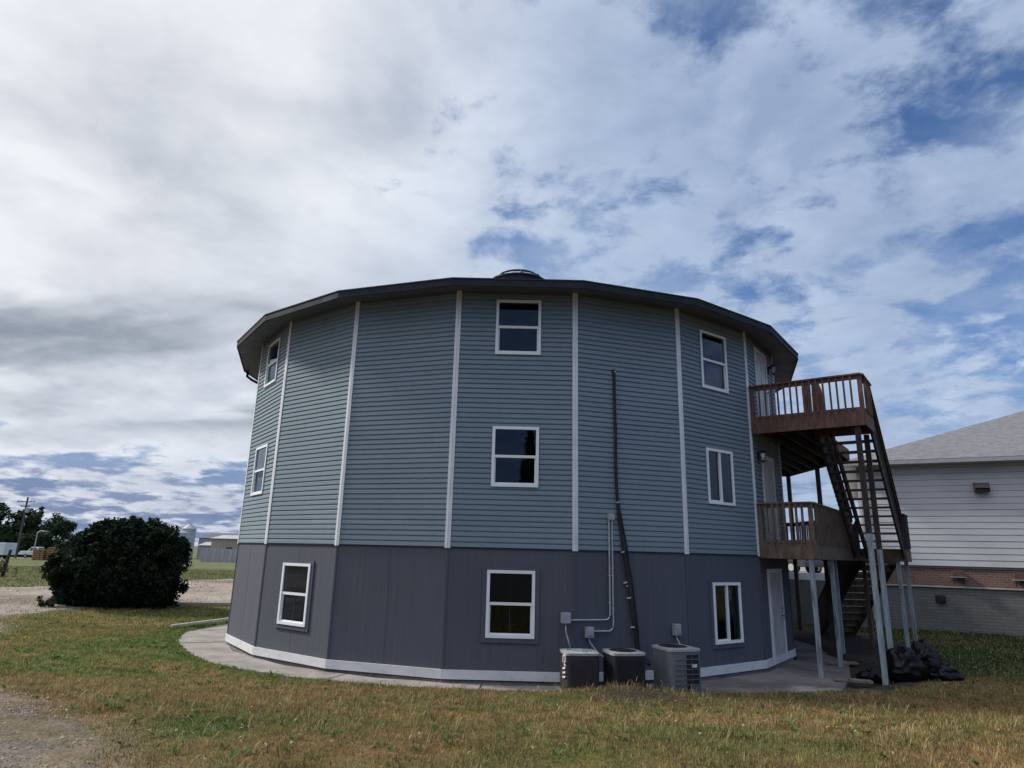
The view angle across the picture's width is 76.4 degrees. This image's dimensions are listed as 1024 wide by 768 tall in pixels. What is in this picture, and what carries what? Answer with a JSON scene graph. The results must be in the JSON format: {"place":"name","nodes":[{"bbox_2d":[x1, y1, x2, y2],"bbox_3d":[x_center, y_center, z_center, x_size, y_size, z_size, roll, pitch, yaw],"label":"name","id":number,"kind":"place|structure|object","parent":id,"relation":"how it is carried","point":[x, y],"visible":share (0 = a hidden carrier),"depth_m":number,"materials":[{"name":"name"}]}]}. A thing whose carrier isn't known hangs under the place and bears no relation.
{"place":"outdoors","nodes":[
{"label":"outdoors","id":0,"kind":"place"},
{"bbox_2d":[0,692,108,767],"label":"gravel path","id":1,"kind":"structure","parent":0,"point":[54,753],"depth_m":5.32,"materials":[{"name":"grey gravel"}]},
{"bbox_2d":[0,546,1023,767],"bbox_3d":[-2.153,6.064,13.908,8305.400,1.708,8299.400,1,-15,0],"label":"ground","id":2,"kind":"structure","parent":0,"point":[829,648],"depth_m":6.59,"materials":[{"name":"green plant"}]},
{"bbox_2d":[0,549,11,576],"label":"fence post","id":3,"kind":"object","parent":2,"relation":"on","point":[7,560],"visible":0.83,"depth_m":38.37,"materials":[{"name":"brown wood"}]},
{"bbox_2d":[0,502,12,526],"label":"leafy tree","id":4,"kind":"object","parent":2,"relation":"on","point":[4,507],"visible":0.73,"depth_m":126.64,"materials":[{"name":"green plant"}]},
{"bbox_2d":[0,524,14,542],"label":"leafy tree","id":5,"kind":"object","parent":2,"relation":"on","point":[5,535],"visible":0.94,"depth_m":119.41,"materials":[{"name":"green plant"}]},
{"bbox_2d":[0,543,16,558],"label":"box trailer","id":6,"kind":"object","parent":2,"relation":"on","point":[5,548],"visible":0.86,"depth_m":95.92,"materials":[{"name":"white paint"}]},
{"bbox_2d":[0,559,18,573],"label":"dry weeds","id":7,"kind":"object","parent":2,"relation":"on","point":[3,562],"visible":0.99,"depth_m":38.15,"materials":[{"name":"brown plant"}]},
{"bbox_2d":[14,497,34,557],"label":"utility pole","id":8,"kind":"object","parent":2,"relation":"on","point":[26,509],"visible":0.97,"depth_m":106.27,"materials":[{"name":"wood"}]},
{"bbox_2d":[5,506,44,555],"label":"leafy tree","id":9,"kind":"object","parent":2,"relation":"on","point":[32,518],"visible":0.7,"depth_m":126.51,"materials":[{"name":"green plant"}]},
{"bbox_2d":[18,547,43,557],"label":"pickup truck","id":10,"kind":"object","parent":2,"relation":"on","point":[25,554],"visible":0.41,"depth_m":108.11,"materials":[{"name":"white paint"}]},
{"bbox_2d":[12,531,60,556],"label":"leafy tree","id":11,"kind":"object","parent":2,"relation":"on","point":[44,540],"visible":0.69,"depth_m":120.04,"materials":[{"name":"green plant"}]},
{"bbox_2d":[31,530,47,558],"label":"yard lamp","id":12,"kind":"object","parent":2,"relation":"on","point":[36,539],"visible":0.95,"depth_m":96.85,"materials":[{"name":"grey metal"}]},
{"bbox_2d":[32,549,47,559],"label":"timber stack","id":13,"kind":"object","parent":2,"relation":"on","point":[39,554],"visible":0.96,"depth_m":91.05,"materials":[{"name":"brown wood"}]},
{"bbox_2d":[26,513,77,546],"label":"leafy tree","id":14,"kind":"object","parent":2,"relation":"on","point":[59,526],"visible":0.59,"depth_m":128.89,"materials":[{"name":"green plant"}]},
{"bbox_2d":[46,547,58,558],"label":"timber stack","id":15,"kind":"object","parent":2,"relation":"on","point":[50,550],"visible":0.34,"depth_m":91.50,"materials":[{"name":"brown wood"}]},
{"bbox_2d":[36,515,193,608],"bbox_3d":[-13.607,6.188,22.668,4.626,3.235,4.127,8,-16,-22],"label":"round bush","id":16,"kind":"object","parent":2,"relation":"on","point":[132,561],"visible":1,"depth_m":21.51,"materials":[{"name":"green plant"}]},
{"bbox_2d":[0,586,231,767],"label":"loose stones","id":17,"kind":"object","parent":2,"relation":"on","point":[49,745],"visible":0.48,"depth_m":6.13,"materials":[{"name":"grey gravel"}]},
{"bbox_2d":[0,579,232,627],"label":"gravel drive","id":18,"kind":"structure","parent":2,"relation":"on","point":[32,594],"depth_m":25.91,"materials":[{"name":"grey gravel"}]},
{"bbox_2d":[179,528,187,537],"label":"grain bin","id":19,"kind":"object","parent":2,"relation":"on","point":[183,533],"visible":0.2,"depth_m":143.27,"materials":[{"name":"metal"}]},
{"bbox_2d":[182,523,195,557],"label":"grain bin","id":20,"kind":"object","parent":2,"relation":"on","point":[190,528],"visible":0.49,"depth_m":151.66,"materials":[{"name":"metal"}]},
{"bbox_2d":[170,617,228,626],"bbox_3d":[-8.855,7.164,19.797,0.116,0.060,4.076,-2,-15,14],"label":"edging board","id":21,"kind":"object","parent":2,"relation":"on","point":[198,622],"visible":0.66,"depth_m":18.87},
{"bbox_2d":[173,602,230,605],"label":"kerb","id":22,"kind":"structure","parent":2,"relation":"on","point":[204,603],"depth_m":23.57,"materials":[{"name":"grey concrete"}]},
{"bbox_2d":[198,542,210,559],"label":"storage shed","id":23,"kind":"structure","parent":2,"relation":"on","point":[206,545],"depth_m":136.42,"materials":[{"name":"grey metal"}]},
{"bbox_2d":[196,533,238,558],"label":"warehouse","id":24,"kind":"structure","parent":2,"relation":"on","point":[206,538],"depth_m":147.94,"materials":[{"name":"grey metal"}]},
{"bbox_2d":[200,548,236,562],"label":"metal fence","id":25,"kind":"object","parent":2,"relation":"on","point":[218,555],"visible":0.27,"depth_m":106.10,"materials":[{"name":"grey metal"}]},
{"bbox_2d":[211,535,237,548],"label":"warehouse","id":26,"kind":"structure","parent":2,"relation":"on","point":[225,542],"depth_m":133.74,"materials":[{"name":"metal"}]},
{"bbox_2d":[179,624,554,691],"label":"walkway","id":27,"kind":"structure","parent":2,"relation":"on","point":[210,644],"depth_m":13.14,"materials":[{"name":"concrete"}]},
{"bbox_2d":[555,648,598,689],"bbox_3d":[1.165,4.983,11.266,0.710,0.729,0.700,3,-15,-7],"label":"air conditioner","id":28,"kind":"object","parent":27,"relation":"on","point":[579,667],"visible":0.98,"depth_m":11.03,"materials":[{"name":"metal"}]},
{"bbox_2d":[225,269,797,686],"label":"round building","id":29,"kind":"structure","parent":2,"relation":"on","point":[429,492],"depth_m":13.45,"materials":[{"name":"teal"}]},
{"bbox_2d":[250,443,269,495],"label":"window","id":30,"kind":"structure","parent":29,"relation":"in","point":[261,454],"depth_m":16.38,"materials":[{"name":"plastic"}]},
{"bbox_2d":[264,336,281,388],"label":"window","id":31,"kind":"structure","parent":29,"relation":"in","point":[271,375],"depth_m":17.05,"materials":[{"name":"plastic"}]},
{"bbox_2d":[275,560,314,631],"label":"window","id":32,"kind":"structure","parent":29,"relation":"in","point":[289,572],"depth_m":13.99,"materials":[{"name":"plastic"}]},
{"bbox_2d":[480,567,539,643],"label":"window","id":33,"kind":"structure","parent":29,"relation":"in","point":[520,602],"depth_m":13.14,"materials":[{"name":"glass"}]},
{"bbox_2d":[490,426,539,487],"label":"window","id":34,"kind":"structure","parent":29,"relation":"in","point":[514,449],"depth_m":13.96,"materials":[{"name":"glass"}]},
{"bbox_2d":[494,299,541,354],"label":"window","id":35,"kind":"structure","parent":29,"relation":"in","point":[518,324],"depth_m":14.65,"materials":[{"name":"glass"}]},
{"bbox_2d":[561,612,570,623],"bbox_3d":[0.994,4.320,12.023,0.165,0.185,0.124,6,-15,-17],"label":"disconnect box","id":36,"kind":"object","parent":29,"relation":"attached to","point":[565,617],"visible":1,"depth_m":11.97,"materials":[{"name":"grey metal"}]},
{"bbox_2d":[565,624,570,647],"bbox_3d":[1.028,4.604,11.918,0.040,0.416,0.145,13,-19,-38],"label":"flexible cable","id":37,"kind":"object","parent":36,"relation":"hanging from","point":[567,637],"visible":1,"depth_m":11.92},
{"bbox_2d":[585,627,593,637],"bbox_3d":[1.442,4.617,12.098,0.150,0.190,0.122,6,-15,-17],"label":"disconnect box","id":38,"kind":"object","parent":29,"relation":"attached to","point":[589,632],"visible":1,"depth_m":12.05,"materials":[{"name":"grey metal"}]},
{"bbox_2d":[588,638,602,656],"bbox_3d":[1.676,4.919,11.985,0.541,0.445,0.034,-1,-15,8],"label":"flexible cable","id":39,"kind":"object","parent":38,"relation":"attached to","point":[594,647],"visible":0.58,"depth_m":12.01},
{"bbox_2d":[571,520,610,620],"bbox_3d":[1.491,3.531,12.428,0.860,1.871,0.048,6,-15,-17],"label":"conduit","id":40,"kind":"object","parent":29,"relation":"attached to","point":[609,575],"visible":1,"depth_m":12.41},
{"bbox_2d":[594,520,613,631],"bbox_3d":[1.744,3.655,12.481,0.455,2.071,0.048,6,-15,-17],"label":"conduit","id":41,"kind":"object","parent":29,"relation":"attached to","point":[612,607],"visible":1,"depth_m":12.46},
{"bbox_2d":[607,513,614,519],"bbox_3d":[1.944,2.609,12.792,0.136,0.120,0.084,6,-15,-17],"label":"junction box","id":42,"kind":"object","parent":29,"relation":"attached to","point":[610,516],"visible":1,"depth_m":12.76,"materials":[{"name":"grey metal"}]},
{"bbox_2d":[612,369,650,665],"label":"refrigerant lines","id":43,"kind":"object","parent":29,"relation":"attached to","point":[633,626],"visible":0.93,"depth_m":12.72,"materials":[{"name":"black plastic"}]},
{"bbox_2d":[672,624,680,635],"bbox_3d":[3.205,4.773,12.645,0.145,0.210,0.122,6,-15,-17],"label":"disconnect box","id":44,"kind":"object","parent":29,"relation":"attached to","point":[676,629],"visible":1,"depth_m":12.60,"materials":[{"name":"grey metal"}]},
{"bbox_2d":[698,329,728,393],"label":"window","id":45,"kind":"structure","parent":29,"relation":"in","point":[713,355],"depth_m":15.09,"materials":[{"name":"plastic"}]},
{"bbox_2d":[704,447,735,506],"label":"window","id":46,"kind":"structure","parent":29,"relation":"in","point":[720,485],"depth_m":14.58,"materials":[{"name":"plastic"}]},
{"bbox_2d":[709,580,745,648],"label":"window","id":47,"kind":"structure","parent":29,"relation":"in","point":[726,596],"depth_m":13.77,"materials":[{"name":"plastic"}]},
{"bbox_2d":[752,346,769,416],"bbox_3d":[6.354,0.131,16.488,0.135,2.020,1.010,-9,-18,35],"label":"door","id":48,"kind":"structure","parent":29,"relation":"in","point":[759,358],"depth_m":16.52,"materials":[{"name":"paint"}]},
{"bbox_2d":[757,450,766,461],"bbox_3d":[5.913,1.706,15.373,0.220,0.290,0.190,-9,-18,35],"label":"wall lantern","id":49,"kind":"object","parent":29,"relation":"attached to","point":[762,454],"depth_m":15.33,"materials":[{"name":"black metal"}]},
{"bbox_2d":[760,456,778,539],"bbox_3d":[6.284,2.805,15.788,0.135,2.090,1.000,-9,-18,35],"label":"door","id":50,"kind":"structure","parent":29,"relation":"in","point":[768,475],"depth_m":15.87,"materials":[{"name":"paint"}]},
{"bbox_2d":[768,364,776,374],"bbox_3d":[6.894,-0.374,17.216,0.220,0.290,0.190,-9,-18,35],"label":"wall lantern","id":51,"kind":"object","parent":29,"relation":"attached to","point":[772,367],"depth_m":17.17,"materials":[{"name":"black metal"}]},
{"bbox_2d":[767,569,787,664],"bbox_3d":[6.167,5.335,15.055,0.135,2.040,1.100,-9,-18,35],"label":"door","id":52,"kind":"structure","parent":29,"relation":"in","point":[777,614],"depth_m":15.04,"materials":[{"name":"paint"}]},
{"bbox_2d":[789,572,873,627],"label":"retaining wall","id":53,"kind":"structure","parent":2,"relation":"on","point":[806,597],"depth_m":23.48,"materials":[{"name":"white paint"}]},
{"bbox_2d":[848,678,873,683],"bbox_3d":[6.807,5.800,12.711,0.420,0.050,0.140,1,-11,8],"label":"loose board","id":54,"kind":"object","parent":2,"relation":"on","point":[854,680],"visible":1,"depth_m":12.66,"materials":[{"name":"brown wood"}]},
{"bbox_2d":[855,667,882,683],"bbox_3d":[7.327,5.989,13.368,0.494,0.322,0.358,1,-15,0],"label":"rubbish bag","id":55,"kind":"object","parent":2,"relation":"on","point":[869,673],"visible":0.65,"depth_m":13.27,"materials":[{"name":"black plastic"}]},
{"bbox_2d":[880,644,928,682],"bbox_3d":[7.822,5.602,13.053,0.835,0.714,0.746,-12,-20,42],"label":"rubbish bag","id":56,"kind":"object","parent":2,"relation":"on","point":[905,664],"visible":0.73,"depth_m":12.81,"materials":[{"name":"black plastic"}]},
{"bbox_2d":[911,637,943,679],"bbox_3d":[8.391,5.580,13.254,0.619,0.802,0.720,6,-15,-16],"label":"rubbish bag","id":57,"kind":"object","parent":2,"relation":"on","point":[928,655],"visible":0.62,"depth_m":13.08,"materials":[{"name":"black plastic"}]},
{"bbox_2d":[843,411,1023,635],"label":"neighbour building","id":58,"kind":"structure","parent":2,"relation":"on","point":[956,522],"depth_m":21.87,"materials":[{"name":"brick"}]},
{"bbox_2d":[935,595,946,602],"bbox_3d":[14.233,7.138,21.601,0.300,0.240,0.130,-6,-16,27],"label":"wall vent","id":59,"kind":"object","parent":58,"relation":"attached to","point":[940,598],"depth_m":21.58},
{"bbox_2d":[951,571,966,583],"bbox_3d":[14.714,6.373,21.447,0.420,0.413,0.210,-6,-16,27],"label":"meter box","id":60,"kind":"object","parent":58,"relation":"attached to","point":[958,574],"visible":1,"depth_m":21.42,"materials":[{"name":"grey metal"}]},
{"bbox_2d":[973,482,989,491],"bbox_3d":[15.648,3.434,21.687,0.420,0.319,0.259,-6,-16,27],"label":"wall flood lamp","id":61,"kind":"object","parent":58,"relation":"attached to","point":[981,487],"visible":1,"depth_m":21.60,"materials":[{"name":"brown metal"}]},
{"bbox_2d":[1012,573,1023,586],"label":"meter box","id":62,"kind":"object","parent":58,"relation":"attached to","point":[1020,576],"visible":1,"depth_m":20.71,"materials":[{"name":"grey metal"}]},
{"bbox_2d":[929,662,964,680],"bbox_3d":[8.640,5.739,12.977,0.738,0.353,0.418,1,-15,0],"label":"rubbish bag","id":63,"kind":"object","parent":2,"relation":"on","point":[946,672],"visible":0.71,"depth_m":12.84,"materials":[{"name":"black plastic"}]},
{"bbox_2d":[0,0,1023,548],"label":"sky","id":64,"kind":"structure","parent":0,"point":[845,178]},
{"bbox_2d":[602,640,850,693],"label":"patio","id":65,"kind":"structure","parent":0,"point":[800,672],"depth_m":13.11,"materials":[{"name":"concrete"}]},
{"bbox_2d":[602,648,645,688],"bbox_3d":[1.938,4.990,11.259,0.715,0.749,0.720,5,-15,-12],"label":"air conditioner","id":66,"kind":"object","parent":65,"relation":"on","point":[622,665],"visible":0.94,"depth_m":11.03,"materials":[{"name":"metal"}]},
{"bbox_2d":[648,644,704,692],"bbox_3d":[2.904,5.043,11.489,0.760,0.809,0.760,7,-15,-19],"label":"air conditioner","id":67,"kind":"object","parent":65,"relation":"on","point":[676,666],"visible":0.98,"depth_m":11.24,"materials":[{"name":"metal"}]},
{"bbox_2d":[748,372,893,684],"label":"deck","id":68,"kind":"structure","parent":65,"relation":"on","point":[793,435],"depth_m":14.71,"materials":[{"name":"paint"}]},
{"bbox_2d":[801,384,823,411],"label":"standing planks","id":69,"kind":"object","parent":68,"relation":"on","point":[820,398],"visible":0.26,"depth_m":15.50,"materials":[{"name":"brown wood"}]},
{"bbox_2d":[757,501,917,677],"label":"deck","id":70,"kind":"structure","parent":65,"relation":"on","point":[826,538],"depth_m":15.01,"materials":[{"name":"paint"}]},
{"bbox_2d":[815,388,904,559],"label":"staircase","id":71,"kind":"structure","parent":70,"relation":"on","point":[832,463],"depth_m":16.11,"materials":[{"name":"brown wood"}]},
{"bbox_2d":[825,661,858,664],"bbox_3d":[7.740,6.517,15.197,0.900,0.040,0.200,9,-13,-19],"label":"loose board","id":72,"kind":"object","parent":65,"relation":"on","point":[844,662],"visible":0.91,"depth_m":15.15,"materials":[{"name":"brown wood"}]},
{"bbox_2d":[833,678,852,682],"bbox_3d":[6.604,5.909,12.971,0.350,0.030,0.100,0,-12,15],"label":"loose board","id":73,"kind":"object","parent":65,"relation":"on","point":[840,680],"visible":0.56,"depth_m":12.95,"materials":[{"name":"brown wood"}]},
{"bbox_2d":[812,522,895,634],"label":"staircase","id":74,"kind":"structure","parent":65,"relation":"on","point":[854,612],"depth_m":19.17,"materials":[{"name":"brown wood"}]},
{"bbox_2d":[798,567,861,573],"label":"parking lot","id":75,"kind":"structure","parent":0,"point":[802,569],"depth_m":46.42,"materials":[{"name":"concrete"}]},
{"bbox_2d":[788,559,823,572],"bbox_3d":[14.970,9.766,36.288,1.836,1.449,4.500,10,-17,-29],"label":"parked car","id":76,"kind":"object","parent":75,"relation":"on","point":[805,563],"visible":0.17,"depth_m":34.51,"materials":[{"name":"paint"}]},
{"bbox_2d":[798,560,829,572],"bbox_3d":[17.870,10.122,37.376,4.500,1.449,1.836,7,-15,-19],"label":"parked car","id":77,"kind":"object","parent":75,"relation":"on","point":[819,569],"visible":0.04,"depth_m":36.03,"materials":[{"name":"red paint"}]}
]}

